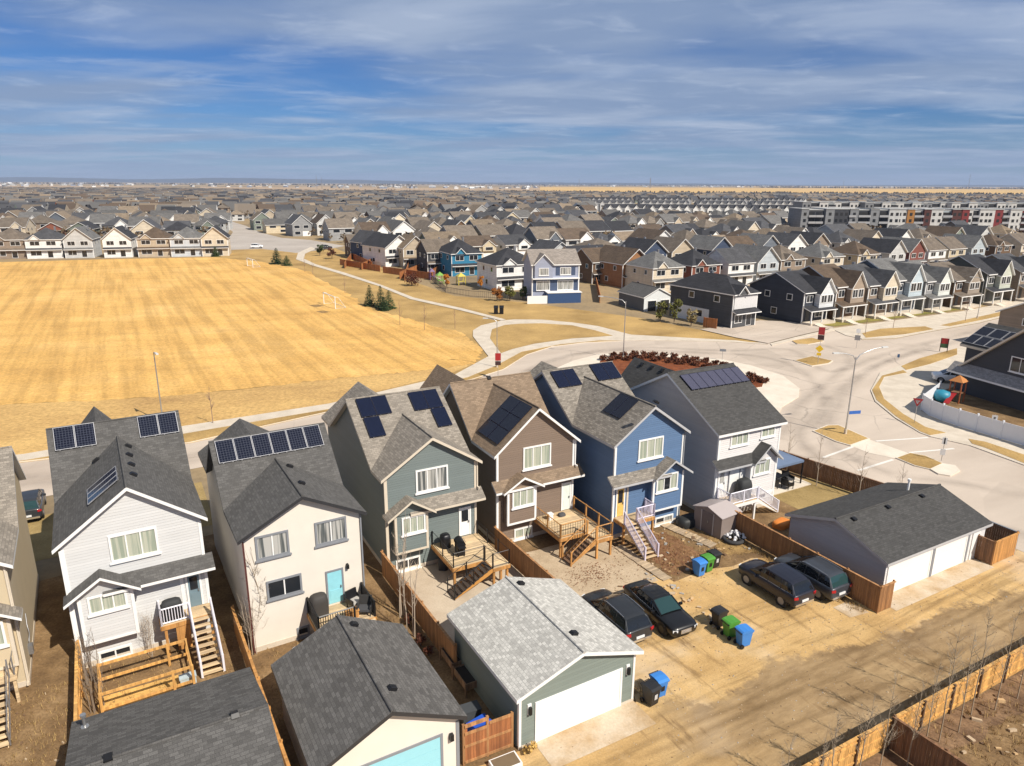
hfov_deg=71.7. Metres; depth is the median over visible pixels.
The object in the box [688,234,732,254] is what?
house
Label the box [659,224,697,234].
house
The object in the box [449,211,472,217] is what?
house
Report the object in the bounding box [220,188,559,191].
tree belt
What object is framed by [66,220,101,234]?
house
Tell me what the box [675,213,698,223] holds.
house
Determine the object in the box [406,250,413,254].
window
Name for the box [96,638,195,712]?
garden frame
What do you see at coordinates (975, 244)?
house
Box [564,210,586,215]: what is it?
house
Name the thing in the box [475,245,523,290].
house
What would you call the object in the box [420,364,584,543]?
house
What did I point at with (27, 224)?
house
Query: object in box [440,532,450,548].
kettle grill
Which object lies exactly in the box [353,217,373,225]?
house
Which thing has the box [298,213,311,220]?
house
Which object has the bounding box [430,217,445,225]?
house
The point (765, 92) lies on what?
sky
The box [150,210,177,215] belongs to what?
house
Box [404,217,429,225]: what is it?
house
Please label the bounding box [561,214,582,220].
house
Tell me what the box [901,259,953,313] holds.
house
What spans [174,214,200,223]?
house
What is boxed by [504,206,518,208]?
house
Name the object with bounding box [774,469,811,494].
side patio
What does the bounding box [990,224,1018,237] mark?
house
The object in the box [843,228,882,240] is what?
house
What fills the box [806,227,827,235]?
house
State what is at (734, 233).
house
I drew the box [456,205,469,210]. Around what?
house
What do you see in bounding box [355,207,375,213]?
house
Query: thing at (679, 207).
terrace
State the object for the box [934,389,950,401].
play dome
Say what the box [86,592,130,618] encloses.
window
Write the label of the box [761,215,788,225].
house
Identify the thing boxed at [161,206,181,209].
house
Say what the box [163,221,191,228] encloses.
house
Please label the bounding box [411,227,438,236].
house
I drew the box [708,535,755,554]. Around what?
back lawn
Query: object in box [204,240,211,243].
window
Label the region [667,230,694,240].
house
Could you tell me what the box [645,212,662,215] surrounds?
house
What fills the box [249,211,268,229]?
house
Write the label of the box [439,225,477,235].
house
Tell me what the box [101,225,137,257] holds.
house
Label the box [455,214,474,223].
house
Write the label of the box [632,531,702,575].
back lawn
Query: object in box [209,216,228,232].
house
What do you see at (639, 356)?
shrub
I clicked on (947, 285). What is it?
window
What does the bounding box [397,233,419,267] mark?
house
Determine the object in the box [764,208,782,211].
house
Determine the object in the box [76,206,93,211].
house
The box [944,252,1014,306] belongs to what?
house
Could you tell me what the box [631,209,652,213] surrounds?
house
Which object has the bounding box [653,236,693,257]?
house
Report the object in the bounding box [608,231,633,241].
house
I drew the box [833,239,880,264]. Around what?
house
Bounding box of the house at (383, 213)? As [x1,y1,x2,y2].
[380,211,405,217]
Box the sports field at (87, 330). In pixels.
[0,257,482,404]
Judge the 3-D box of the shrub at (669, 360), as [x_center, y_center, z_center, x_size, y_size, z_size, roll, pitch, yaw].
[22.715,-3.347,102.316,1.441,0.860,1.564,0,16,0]
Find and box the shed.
[693,498,742,539]
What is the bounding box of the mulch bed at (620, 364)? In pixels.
[600,356,762,387]
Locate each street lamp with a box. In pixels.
[153,352,162,411]
[598,296,625,356]
[832,346,888,433]
[975,277,983,317]
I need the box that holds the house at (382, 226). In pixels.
[353,221,391,233]
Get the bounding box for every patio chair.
[345,587,361,606]
[356,594,371,616]
[775,479,779,488]
[781,477,794,488]
[782,470,794,481]
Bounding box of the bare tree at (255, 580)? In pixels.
[241,549,266,611]
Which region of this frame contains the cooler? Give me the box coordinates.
[178,670,196,686]
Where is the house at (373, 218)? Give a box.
[366,215,379,221]
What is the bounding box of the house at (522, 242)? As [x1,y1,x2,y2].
[492,234,531,254]
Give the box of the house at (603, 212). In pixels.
[597,209,618,215]
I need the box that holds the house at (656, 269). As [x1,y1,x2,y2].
[625,249,685,291]
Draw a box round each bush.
[315,244,323,253]
[326,247,335,256]
[404,272,421,284]
[443,274,449,285]
[477,276,483,286]
[491,286,502,299]
[504,285,515,298]
[519,286,527,296]
[655,301,667,320]
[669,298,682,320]
[686,308,697,323]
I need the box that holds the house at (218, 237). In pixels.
[201,225,230,255]
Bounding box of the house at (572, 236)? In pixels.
[556,228,594,245]
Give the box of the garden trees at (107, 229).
[0,200,1022,241]
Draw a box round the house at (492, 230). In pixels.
[473,224,508,237]
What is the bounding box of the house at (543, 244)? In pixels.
[528,239,565,248]
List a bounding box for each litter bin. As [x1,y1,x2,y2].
[494,305,497,313]
[499,305,503,313]
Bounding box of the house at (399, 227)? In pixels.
[387,219,414,235]
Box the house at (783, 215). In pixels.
[771,211,787,221]
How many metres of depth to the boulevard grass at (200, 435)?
77.53 m
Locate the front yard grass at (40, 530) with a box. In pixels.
[27,482,212,560]
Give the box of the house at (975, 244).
[942,233,987,256]
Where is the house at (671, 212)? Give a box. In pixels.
[667,211,687,213]
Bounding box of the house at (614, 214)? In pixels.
[604,211,627,217]
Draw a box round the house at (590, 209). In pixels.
[578,205,597,213]
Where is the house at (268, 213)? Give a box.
[261,209,273,217]
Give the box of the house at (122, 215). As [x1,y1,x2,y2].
[102,213,130,217]
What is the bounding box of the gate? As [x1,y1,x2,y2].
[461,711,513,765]
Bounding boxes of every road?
[19,319,1023,551]
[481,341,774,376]
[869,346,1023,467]
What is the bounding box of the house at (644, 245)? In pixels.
[621,237,668,256]
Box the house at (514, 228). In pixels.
[503,223,526,233]
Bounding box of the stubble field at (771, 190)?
[540,187,1023,193]
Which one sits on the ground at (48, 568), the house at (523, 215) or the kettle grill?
the house at (523, 215)
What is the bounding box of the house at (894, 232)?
[874,227,913,237]
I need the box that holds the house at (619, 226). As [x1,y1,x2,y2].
[604,221,633,232]
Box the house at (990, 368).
[946,323,1023,411]
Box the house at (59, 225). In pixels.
[38,221,70,234]
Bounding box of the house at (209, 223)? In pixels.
[190,218,219,233]
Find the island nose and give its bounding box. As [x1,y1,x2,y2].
[931,463,959,476]
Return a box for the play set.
[943,375,968,403]
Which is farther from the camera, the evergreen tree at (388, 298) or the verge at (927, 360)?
the evergreen tree at (388, 298)
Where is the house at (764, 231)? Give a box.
[747,228,776,233]
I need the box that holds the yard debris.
[15,528,1023,765]
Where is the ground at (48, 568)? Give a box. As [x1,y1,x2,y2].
[0,182,1012,580]
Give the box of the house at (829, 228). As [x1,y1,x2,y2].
[814,224,850,233]
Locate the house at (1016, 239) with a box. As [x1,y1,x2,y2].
[1000,232,1023,256]
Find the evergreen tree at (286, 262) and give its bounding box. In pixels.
[281,257,292,265]
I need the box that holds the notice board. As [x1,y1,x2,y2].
[939,338,948,350]
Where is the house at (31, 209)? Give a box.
[27,206,45,211]
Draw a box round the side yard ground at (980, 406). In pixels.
[921,387,1023,426]
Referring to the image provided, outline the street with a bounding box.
[230,222,342,252]
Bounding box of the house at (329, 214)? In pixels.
[318,211,340,217]
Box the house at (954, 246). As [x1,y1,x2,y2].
[935,235,967,260]
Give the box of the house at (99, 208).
[96,206,117,211]
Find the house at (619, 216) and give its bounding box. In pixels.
[616,214,637,218]
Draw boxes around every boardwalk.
[615,545,671,580]
[660,523,716,547]
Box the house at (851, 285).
[800,262,867,324]
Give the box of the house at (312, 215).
[297,212,318,218]
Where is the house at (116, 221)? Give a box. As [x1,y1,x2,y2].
[101,216,128,236]
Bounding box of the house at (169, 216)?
[158,213,181,220]
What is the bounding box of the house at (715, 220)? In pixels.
[712,218,727,223]
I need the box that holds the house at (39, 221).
[31,215,56,231]
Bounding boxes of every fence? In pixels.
[73,639,83,720]
[230,605,290,765]
[340,259,379,271]
[344,253,351,267]
[352,253,371,263]
[380,550,456,661]
[383,266,431,279]
[399,264,419,278]
[428,266,438,275]
[432,276,530,299]
[494,525,555,578]
[596,278,600,302]
[703,317,716,328]
[735,510,882,612]
[780,450,882,492]
[802,645,1023,765]
[875,579,895,612]
[889,714,970,765]
[920,381,1023,445]
[974,534,996,564]
[984,521,1019,553]
[989,531,1019,564]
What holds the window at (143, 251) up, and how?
in the house at (153, 242)
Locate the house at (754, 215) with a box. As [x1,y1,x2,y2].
[741,214,760,216]
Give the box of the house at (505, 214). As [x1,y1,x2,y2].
[497,211,521,219]
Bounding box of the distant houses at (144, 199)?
[0,182,1023,218]
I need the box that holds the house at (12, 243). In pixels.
[0,226,30,258]
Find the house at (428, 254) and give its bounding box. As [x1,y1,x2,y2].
[415,237,449,272]
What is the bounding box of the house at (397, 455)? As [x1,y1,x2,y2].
[321,382,485,572]
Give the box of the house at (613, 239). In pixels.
[592,232,621,243]
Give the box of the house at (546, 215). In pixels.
[533,214,560,221]
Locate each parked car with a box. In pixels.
[22,489,46,519]
[250,243,262,247]
[581,588,653,642]
[623,579,696,636]
[738,559,815,607]
[774,553,852,600]
[931,369,955,382]
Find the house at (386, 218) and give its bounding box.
[377,216,396,221]
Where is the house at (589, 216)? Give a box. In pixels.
[578,214,603,220]
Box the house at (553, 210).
[538,208,557,213]
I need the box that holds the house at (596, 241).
[572,237,614,245]
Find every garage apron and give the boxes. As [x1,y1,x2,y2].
[536,701,655,765]
[890,558,993,610]
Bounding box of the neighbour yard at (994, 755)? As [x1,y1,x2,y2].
[858,669,1023,765]
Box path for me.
[296,247,505,319]
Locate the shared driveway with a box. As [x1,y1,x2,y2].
[701,320,833,342]
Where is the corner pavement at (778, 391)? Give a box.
[557,354,799,412]
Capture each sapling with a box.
[206,386,214,422]
[776,732,800,765]
[787,425,798,468]
[814,430,829,485]
[817,726,835,765]
[821,708,844,765]
[854,447,870,490]
[854,694,882,765]
[872,670,906,765]
[896,457,906,482]
[906,680,926,765]
[922,657,944,739]
[929,621,965,741]
[952,625,984,732]
[969,602,996,714]
[994,606,1023,709]
[1016,634,1023,698]
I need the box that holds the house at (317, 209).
[315,207,336,211]
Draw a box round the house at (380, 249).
[360,232,404,266]
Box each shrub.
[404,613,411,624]
[416,633,426,645]
[423,645,433,655]
[599,354,608,359]
[607,356,616,360]
[614,353,622,358]
[622,355,631,360]
[635,353,644,359]
[643,352,652,358]
[651,355,658,361]
[656,354,665,359]
[664,357,673,362]
[675,358,686,363]
[682,356,693,362]
[689,360,699,366]
[690,356,699,360]
[700,357,708,361]
[746,371,755,376]
[747,376,756,381]
[758,376,768,382]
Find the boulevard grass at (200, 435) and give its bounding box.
[19,340,613,461]
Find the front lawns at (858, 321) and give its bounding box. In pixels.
[823,299,1003,325]
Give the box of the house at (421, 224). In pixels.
[412,220,441,230]
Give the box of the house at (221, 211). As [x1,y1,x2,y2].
[214,210,226,212]
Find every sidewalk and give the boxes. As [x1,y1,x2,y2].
[16,319,767,460]
[559,352,805,415]
[770,301,1023,345]
[871,347,1023,464]
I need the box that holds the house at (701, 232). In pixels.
[694,229,718,234]
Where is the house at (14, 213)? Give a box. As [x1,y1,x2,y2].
[6,210,20,216]
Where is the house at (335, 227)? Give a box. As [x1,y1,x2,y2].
[322,218,354,240]
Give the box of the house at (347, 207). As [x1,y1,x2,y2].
[339,205,359,210]
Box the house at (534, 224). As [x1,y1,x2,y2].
[526,222,557,228]
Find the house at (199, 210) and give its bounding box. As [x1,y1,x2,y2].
[191,205,201,213]
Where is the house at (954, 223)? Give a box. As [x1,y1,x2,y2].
[938,220,969,226]
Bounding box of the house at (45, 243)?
[23,226,65,258]
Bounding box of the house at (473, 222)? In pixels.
[466,219,494,226]
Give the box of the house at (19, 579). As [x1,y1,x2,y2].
[0,446,38,692]
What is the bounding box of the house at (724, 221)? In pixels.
[717,218,742,224]
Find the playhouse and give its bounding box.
[429,268,439,279]
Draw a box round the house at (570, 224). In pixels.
[556,221,590,231]
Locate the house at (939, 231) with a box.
[925,225,965,236]
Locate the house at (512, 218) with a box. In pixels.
[500,216,525,222]
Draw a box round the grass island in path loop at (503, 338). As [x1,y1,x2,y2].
[490,323,612,352]
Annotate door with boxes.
[185,574,203,606]
[325,567,344,603]
[361,733,443,765]
[459,506,470,535]
[534,668,622,742]
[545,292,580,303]
[561,481,570,510]
[615,488,625,516]
[647,300,656,310]
[660,299,669,309]
[700,509,713,535]
[716,472,726,495]
[728,468,742,492]
[804,310,808,321]
[836,306,840,317]
[868,303,872,314]
[885,550,932,591]
[925,298,928,308]
[931,535,968,575]
[968,531,980,559]
[985,291,989,301]
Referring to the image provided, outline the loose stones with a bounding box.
[548,550,1023,765]
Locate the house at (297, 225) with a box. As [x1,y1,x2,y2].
[284,214,311,235]
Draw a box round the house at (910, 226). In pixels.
[888,223,925,229]
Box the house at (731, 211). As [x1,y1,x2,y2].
[725,209,738,214]
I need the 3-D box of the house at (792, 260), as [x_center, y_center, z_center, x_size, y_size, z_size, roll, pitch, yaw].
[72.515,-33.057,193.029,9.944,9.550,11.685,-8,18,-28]
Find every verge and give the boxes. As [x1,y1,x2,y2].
[0,364,471,454]
[792,338,823,344]
[872,370,945,434]
[902,348,956,369]
[969,439,1023,462]
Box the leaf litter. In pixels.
[557,532,726,590]
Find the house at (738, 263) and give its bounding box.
[706,246,755,284]
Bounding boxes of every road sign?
[495,353,500,364]
[815,327,825,363]
[854,329,860,346]
[913,398,922,422]
[940,437,947,460]
[991,415,997,421]
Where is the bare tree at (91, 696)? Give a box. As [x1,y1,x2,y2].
[76,659,108,712]
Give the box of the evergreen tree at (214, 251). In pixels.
[211,246,218,256]
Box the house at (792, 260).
[772,243,807,271]
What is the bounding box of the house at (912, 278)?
[858,256,926,317]
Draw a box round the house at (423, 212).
[407,209,428,216]
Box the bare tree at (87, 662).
[73,627,97,684]
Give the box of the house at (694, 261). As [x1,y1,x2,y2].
[670,247,722,277]
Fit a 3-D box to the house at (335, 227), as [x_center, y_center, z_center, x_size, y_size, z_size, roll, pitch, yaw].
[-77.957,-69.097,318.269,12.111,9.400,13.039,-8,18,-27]
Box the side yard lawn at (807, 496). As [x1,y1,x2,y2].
[773,478,852,508]
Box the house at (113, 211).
[101,210,127,212]
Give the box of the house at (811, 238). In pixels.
[790,231,830,246]
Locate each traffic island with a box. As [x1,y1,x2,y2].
[796,356,831,365]
[815,425,867,444]
[898,453,941,468]
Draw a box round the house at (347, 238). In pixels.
[343,234,354,256]
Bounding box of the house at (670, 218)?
[654,214,683,224]
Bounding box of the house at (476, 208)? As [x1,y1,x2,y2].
[469,204,486,211]
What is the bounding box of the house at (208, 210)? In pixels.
[199,207,217,215]
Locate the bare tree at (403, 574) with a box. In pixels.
[391,511,409,617]
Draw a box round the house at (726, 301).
[668,270,761,327]
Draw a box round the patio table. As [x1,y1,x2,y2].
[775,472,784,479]
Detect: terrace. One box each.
[584,197,631,199]
[591,200,634,211]
[603,204,646,211]
[637,200,689,203]
[638,197,691,203]
[646,204,700,211]
[693,200,746,203]
[699,198,753,203]
[699,204,753,212]
[748,201,792,204]
[753,205,792,212]
[761,198,803,200]
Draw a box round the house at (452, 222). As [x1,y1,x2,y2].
[440,219,465,226]
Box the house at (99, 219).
[89,213,115,229]
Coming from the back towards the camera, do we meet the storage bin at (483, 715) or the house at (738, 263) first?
the house at (738, 263)
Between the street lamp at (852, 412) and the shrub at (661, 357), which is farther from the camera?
the shrub at (661, 357)
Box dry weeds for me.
[0,527,1023,765]
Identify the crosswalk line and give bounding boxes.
[823,446,852,457]
[858,459,892,470]
[876,437,927,441]
[909,448,953,452]
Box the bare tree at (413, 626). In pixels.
[396,546,420,637]
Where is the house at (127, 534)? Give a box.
[46,407,215,667]
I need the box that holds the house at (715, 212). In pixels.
[709,210,728,214]
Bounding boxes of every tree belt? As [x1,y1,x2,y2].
[3,182,411,185]
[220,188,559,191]
[384,183,799,186]
[504,190,1022,194]
[762,186,1023,188]
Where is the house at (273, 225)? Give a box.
[261,218,287,232]
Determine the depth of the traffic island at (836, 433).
73.31 m
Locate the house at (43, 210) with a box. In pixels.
[33,210,58,212]
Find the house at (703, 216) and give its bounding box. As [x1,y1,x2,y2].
[694,214,713,221]
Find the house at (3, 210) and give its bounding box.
[0,208,25,212]
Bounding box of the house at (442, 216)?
[429,213,452,219]
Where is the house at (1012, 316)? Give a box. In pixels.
[995,303,1023,328]
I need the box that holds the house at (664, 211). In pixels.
[659,210,678,213]
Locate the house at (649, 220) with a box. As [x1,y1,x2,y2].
[640,216,664,226]
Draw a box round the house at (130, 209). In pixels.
[118,206,139,213]
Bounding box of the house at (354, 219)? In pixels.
[340,215,356,221]
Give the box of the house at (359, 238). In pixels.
[349,229,381,258]
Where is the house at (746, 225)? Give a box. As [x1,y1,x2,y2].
[727,220,760,230]
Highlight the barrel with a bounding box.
[438,558,447,570]
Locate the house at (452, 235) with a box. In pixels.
[418,231,461,241]
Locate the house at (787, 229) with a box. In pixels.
[773,226,807,232]
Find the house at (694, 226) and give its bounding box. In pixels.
[688,223,700,229]
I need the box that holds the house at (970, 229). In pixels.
[954,224,993,235]
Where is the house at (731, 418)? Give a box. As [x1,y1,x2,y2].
[621,357,787,510]
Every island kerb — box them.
[794,356,832,366]
[812,425,869,445]
[895,453,941,469]
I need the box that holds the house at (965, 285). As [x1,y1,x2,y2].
[925,260,983,309]
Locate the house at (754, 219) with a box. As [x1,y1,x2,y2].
[741,217,768,223]
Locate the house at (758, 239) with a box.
[739,232,779,246]
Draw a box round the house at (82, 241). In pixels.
[61,225,101,257]
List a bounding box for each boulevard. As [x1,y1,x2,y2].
[862,326,932,337]
[942,312,999,325]
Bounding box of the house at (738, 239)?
[723,235,756,245]
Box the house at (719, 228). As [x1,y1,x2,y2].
[705,223,738,233]
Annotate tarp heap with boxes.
[676,513,694,529]
[772,517,789,530]
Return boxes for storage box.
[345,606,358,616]
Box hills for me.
[0,177,1023,186]
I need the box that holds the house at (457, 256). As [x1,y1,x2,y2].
[439,237,483,275]
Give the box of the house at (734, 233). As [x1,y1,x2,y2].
[719,229,748,235]
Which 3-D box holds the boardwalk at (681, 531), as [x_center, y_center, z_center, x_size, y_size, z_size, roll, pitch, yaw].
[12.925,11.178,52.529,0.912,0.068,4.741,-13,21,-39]
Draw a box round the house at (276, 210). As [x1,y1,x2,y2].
[275,208,294,211]
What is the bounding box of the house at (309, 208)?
[300,205,319,211]
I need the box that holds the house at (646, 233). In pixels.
[625,228,670,240]
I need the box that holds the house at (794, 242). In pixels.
[766,231,808,251]
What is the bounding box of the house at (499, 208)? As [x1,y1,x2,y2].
[485,206,503,211]
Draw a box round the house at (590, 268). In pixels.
[577,246,601,283]
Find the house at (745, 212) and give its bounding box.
[737,211,756,214]
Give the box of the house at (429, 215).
[427,212,453,218]
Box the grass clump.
[522,741,536,753]
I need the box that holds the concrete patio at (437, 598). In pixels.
[401,563,520,646]
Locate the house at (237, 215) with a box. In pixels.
[231,210,244,220]
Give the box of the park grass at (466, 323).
[16,248,757,462]
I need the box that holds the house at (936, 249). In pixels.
[916,236,947,263]
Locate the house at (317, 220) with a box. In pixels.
[310,214,329,235]
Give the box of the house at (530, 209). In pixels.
[523,207,539,213]
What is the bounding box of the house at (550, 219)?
[536,217,564,222]
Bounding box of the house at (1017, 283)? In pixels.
[986,251,1023,301]
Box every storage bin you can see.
[459,700,481,723]
[466,713,490,731]
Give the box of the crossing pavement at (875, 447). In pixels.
[853,440,906,457]
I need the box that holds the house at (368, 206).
[359,205,376,208]
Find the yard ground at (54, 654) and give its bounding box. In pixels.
[0,468,992,765]
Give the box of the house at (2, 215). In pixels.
[0,213,13,217]
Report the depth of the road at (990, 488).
78.05 m
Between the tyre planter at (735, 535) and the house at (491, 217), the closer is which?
the tyre planter at (735, 535)
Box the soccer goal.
[323,292,345,308]
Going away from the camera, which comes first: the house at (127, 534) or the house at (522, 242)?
the house at (127, 534)
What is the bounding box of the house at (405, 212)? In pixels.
[387,209,409,216]
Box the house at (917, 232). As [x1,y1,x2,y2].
[910,227,937,237]
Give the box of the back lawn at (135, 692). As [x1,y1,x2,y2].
[98,674,183,713]
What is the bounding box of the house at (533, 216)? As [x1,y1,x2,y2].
[528,212,553,221]
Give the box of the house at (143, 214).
[137,212,150,215]
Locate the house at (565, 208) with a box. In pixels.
[563,206,578,210]
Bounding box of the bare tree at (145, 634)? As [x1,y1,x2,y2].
[138,611,155,656]
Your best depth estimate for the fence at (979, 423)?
74.80 m
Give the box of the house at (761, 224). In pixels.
[756,221,776,229]
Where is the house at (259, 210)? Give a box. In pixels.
[253,209,275,214]
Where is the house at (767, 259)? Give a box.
[732,243,781,280]
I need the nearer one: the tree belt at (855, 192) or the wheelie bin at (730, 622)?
the wheelie bin at (730, 622)
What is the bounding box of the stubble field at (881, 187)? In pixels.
[740,186,1018,188]
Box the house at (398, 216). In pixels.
[385,212,405,220]
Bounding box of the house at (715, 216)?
[708,215,722,217]
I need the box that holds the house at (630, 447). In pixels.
[531,361,692,537]
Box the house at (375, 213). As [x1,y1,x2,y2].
[364,210,386,215]
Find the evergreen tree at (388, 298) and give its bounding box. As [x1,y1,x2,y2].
[384,291,395,308]
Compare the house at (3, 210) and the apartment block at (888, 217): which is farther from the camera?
the house at (3, 210)
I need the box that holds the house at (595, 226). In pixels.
[583,220,610,233]
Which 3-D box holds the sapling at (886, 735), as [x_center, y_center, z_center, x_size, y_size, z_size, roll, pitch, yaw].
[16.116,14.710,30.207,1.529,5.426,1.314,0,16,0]
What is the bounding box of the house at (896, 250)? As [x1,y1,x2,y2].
[859,237,907,261]
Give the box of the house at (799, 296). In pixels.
[747,268,837,328]
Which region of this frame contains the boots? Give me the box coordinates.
[558,512,565,516]
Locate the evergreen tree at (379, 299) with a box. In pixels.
[374,286,384,307]
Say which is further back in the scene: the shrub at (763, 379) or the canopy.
the shrub at (763, 379)
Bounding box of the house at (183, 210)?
[175,207,197,213]
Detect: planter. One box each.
[439,646,461,676]
[452,664,476,697]
[488,750,522,765]
[722,530,745,544]
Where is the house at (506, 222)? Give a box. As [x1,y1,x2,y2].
[495,218,523,226]
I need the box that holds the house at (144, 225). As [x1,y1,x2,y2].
[130,218,163,236]
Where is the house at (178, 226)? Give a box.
[164,221,192,234]
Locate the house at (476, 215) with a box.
[472,212,499,219]
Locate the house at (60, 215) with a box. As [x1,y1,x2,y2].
[49,211,70,220]
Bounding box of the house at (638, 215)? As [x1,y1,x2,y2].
[633,214,645,217]
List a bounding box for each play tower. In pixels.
[435,272,444,281]
[456,273,469,284]
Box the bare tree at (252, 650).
[234,596,264,654]
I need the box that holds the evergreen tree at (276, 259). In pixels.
[270,248,282,264]
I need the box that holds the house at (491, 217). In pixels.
[477,215,498,221]
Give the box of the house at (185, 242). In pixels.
[168,225,203,256]
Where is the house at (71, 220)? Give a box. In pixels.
[62,216,86,225]
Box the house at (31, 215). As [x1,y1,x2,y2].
[18,212,46,218]
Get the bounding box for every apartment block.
[787,207,823,227]
[793,201,834,208]
[812,207,855,225]
[823,201,860,207]
[848,208,879,227]
[859,202,897,207]
[870,208,900,227]
[892,202,927,207]
[897,208,932,225]
[922,202,946,207]
[926,208,970,225]
[946,202,984,207]
[956,208,990,225]
[973,202,1008,207]
[979,208,1018,229]
[999,202,1023,207]
[1003,208,1023,232]
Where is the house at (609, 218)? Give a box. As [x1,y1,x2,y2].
[600,216,617,220]
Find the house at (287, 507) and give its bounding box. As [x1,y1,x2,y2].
[198,418,366,652]
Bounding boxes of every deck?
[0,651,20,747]
[157,597,225,678]
[306,582,376,630]
[431,520,510,600]
[533,496,612,566]
[613,498,659,560]
[716,486,779,518]
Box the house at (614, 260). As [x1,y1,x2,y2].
[599,245,644,287]
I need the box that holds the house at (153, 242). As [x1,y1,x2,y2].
[135,226,172,256]
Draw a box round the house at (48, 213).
[45,211,74,216]
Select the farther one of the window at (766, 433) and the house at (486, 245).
the house at (486, 245)
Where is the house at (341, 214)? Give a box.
[332,212,357,218]
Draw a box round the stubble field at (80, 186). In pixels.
[0,185,159,186]
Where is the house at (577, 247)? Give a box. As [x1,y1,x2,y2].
[562,244,603,250]
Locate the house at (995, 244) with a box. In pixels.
[983,233,1012,255]
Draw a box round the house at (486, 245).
[460,235,497,257]
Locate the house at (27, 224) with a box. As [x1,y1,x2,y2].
[0,217,35,234]
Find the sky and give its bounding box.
[0,0,1023,184]
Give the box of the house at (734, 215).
[723,213,748,218]
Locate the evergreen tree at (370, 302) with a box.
[363,285,375,306]
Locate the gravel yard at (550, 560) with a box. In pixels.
[511,537,657,595]
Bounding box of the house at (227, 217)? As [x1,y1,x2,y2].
[204,213,232,229]
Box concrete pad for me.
[833,601,867,616]
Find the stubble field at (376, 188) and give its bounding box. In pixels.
[200,186,539,190]
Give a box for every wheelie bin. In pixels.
[639,678,662,706]
[648,670,669,696]
[690,557,707,575]
[699,553,715,571]
[706,549,722,567]
[709,605,728,629]
[720,615,740,640]
[733,623,754,649]
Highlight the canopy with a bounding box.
[777,450,803,482]
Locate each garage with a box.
[65,667,283,765]
[271,613,466,765]
[447,575,643,749]
[617,281,670,311]
[785,478,992,591]
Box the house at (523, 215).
[511,210,530,222]
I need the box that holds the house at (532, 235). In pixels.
[523,226,562,245]
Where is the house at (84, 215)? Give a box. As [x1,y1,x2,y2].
[71,212,101,220]
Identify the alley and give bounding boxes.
[480,549,1023,765]
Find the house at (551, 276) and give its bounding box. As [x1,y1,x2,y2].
[522,249,581,303]
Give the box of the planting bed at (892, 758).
[861,671,1023,765]
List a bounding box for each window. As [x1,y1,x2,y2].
[0,251,6,255]
[0,621,9,648]
[10,241,20,245]
[29,241,39,245]
[30,251,41,255]
[46,241,55,245]
[67,241,74,245]
[68,250,76,254]
[80,241,87,245]
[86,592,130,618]
[98,643,132,662]
[106,241,113,244]
[107,250,115,254]
[107,526,161,565]
[119,241,126,244]
[141,240,150,244]
[141,250,151,253]
[156,240,165,243]
[174,240,182,243]
[174,249,184,253]
[189,239,197,243]
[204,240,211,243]
[205,249,212,253]
[254,529,291,562]
[266,573,304,602]
[296,624,310,640]
[314,516,348,548]
[388,258,396,263]
[389,249,395,253]
[396,555,421,572]
[401,514,426,537]
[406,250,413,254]
[406,260,413,264]
[415,464,449,495]
[430,264,438,268]
[431,254,437,258]
[455,255,463,260]
[455,267,464,272]
[469,255,477,260]
[501,280,514,286]
[502,267,513,273]
[511,488,535,510]
[513,525,533,541]
[522,443,551,471]
[536,281,549,290]
[539,268,548,275]
[557,280,572,290]
[560,267,570,274]
[637,435,663,462]
[654,513,673,527]
[655,282,664,288]
[655,471,678,494]
[657,270,664,275]
[670,269,678,274]
[689,290,694,297]
[695,267,703,272]
[696,309,702,316]
[708,266,716,271]
[713,295,719,302]
[729,432,749,448]
[731,265,738,270]
[734,315,741,323]
[743,264,750,269]
[752,457,770,476]
[759,427,775,439]
[760,263,766,268]
[764,290,770,296]
[770,263,775,267]
[770,306,776,313]
[784,261,790,266]
[786,293,792,299]
[795,260,801,265]
[806,295,812,302]
[814,311,821,316]
[821,295,826,302]
[824,259,829,263]
[827,294,832,302]
[834,258,840,262]
[838,289,844,297]
[845,307,852,312]
[852,289,857,297]
[858,289,863,297]
[870,288,877,295]
[878,304,885,309]
[885,287,890,295]
[891,287,896,294]
[903,300,910,306]
[910,283,916,291]
[916,282,921,290]
[927,284,932,290]
[933,299,939,304]
[940,283,945,290]
[945,283,949,290]
[956,283,962,289]
[969,282,974,289]
[974,282,979,288]
[988,277,993,283]
[994,292,1000,297]
[1001,276,1006,283]
[1006,276,1010,283]
[1008,356,1023,375]
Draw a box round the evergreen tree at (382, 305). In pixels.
[377,297,390,310]
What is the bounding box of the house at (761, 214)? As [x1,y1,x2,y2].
[759,213,775,215]
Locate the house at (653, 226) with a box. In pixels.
[633,224,661,230]
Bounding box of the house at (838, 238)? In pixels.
[826,230,859,248]
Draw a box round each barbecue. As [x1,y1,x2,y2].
[160,597,183,622]
[309,592,328,618]
[453,536,465,556]
[734,477,751,499]
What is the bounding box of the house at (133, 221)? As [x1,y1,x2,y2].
[127,216,163,230]
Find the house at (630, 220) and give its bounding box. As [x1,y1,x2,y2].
[616,215,646,227]
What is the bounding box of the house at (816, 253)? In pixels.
[795,241,845,266]
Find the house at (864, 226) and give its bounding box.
[847,223,872,229]
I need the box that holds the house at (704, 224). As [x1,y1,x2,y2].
[688,219,716,229]
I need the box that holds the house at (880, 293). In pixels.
[838,262,901,320]
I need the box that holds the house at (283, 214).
[273,211,296,217]
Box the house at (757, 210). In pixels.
[753,209,770,212]
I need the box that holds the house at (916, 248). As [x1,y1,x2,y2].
[882,236,927,263]

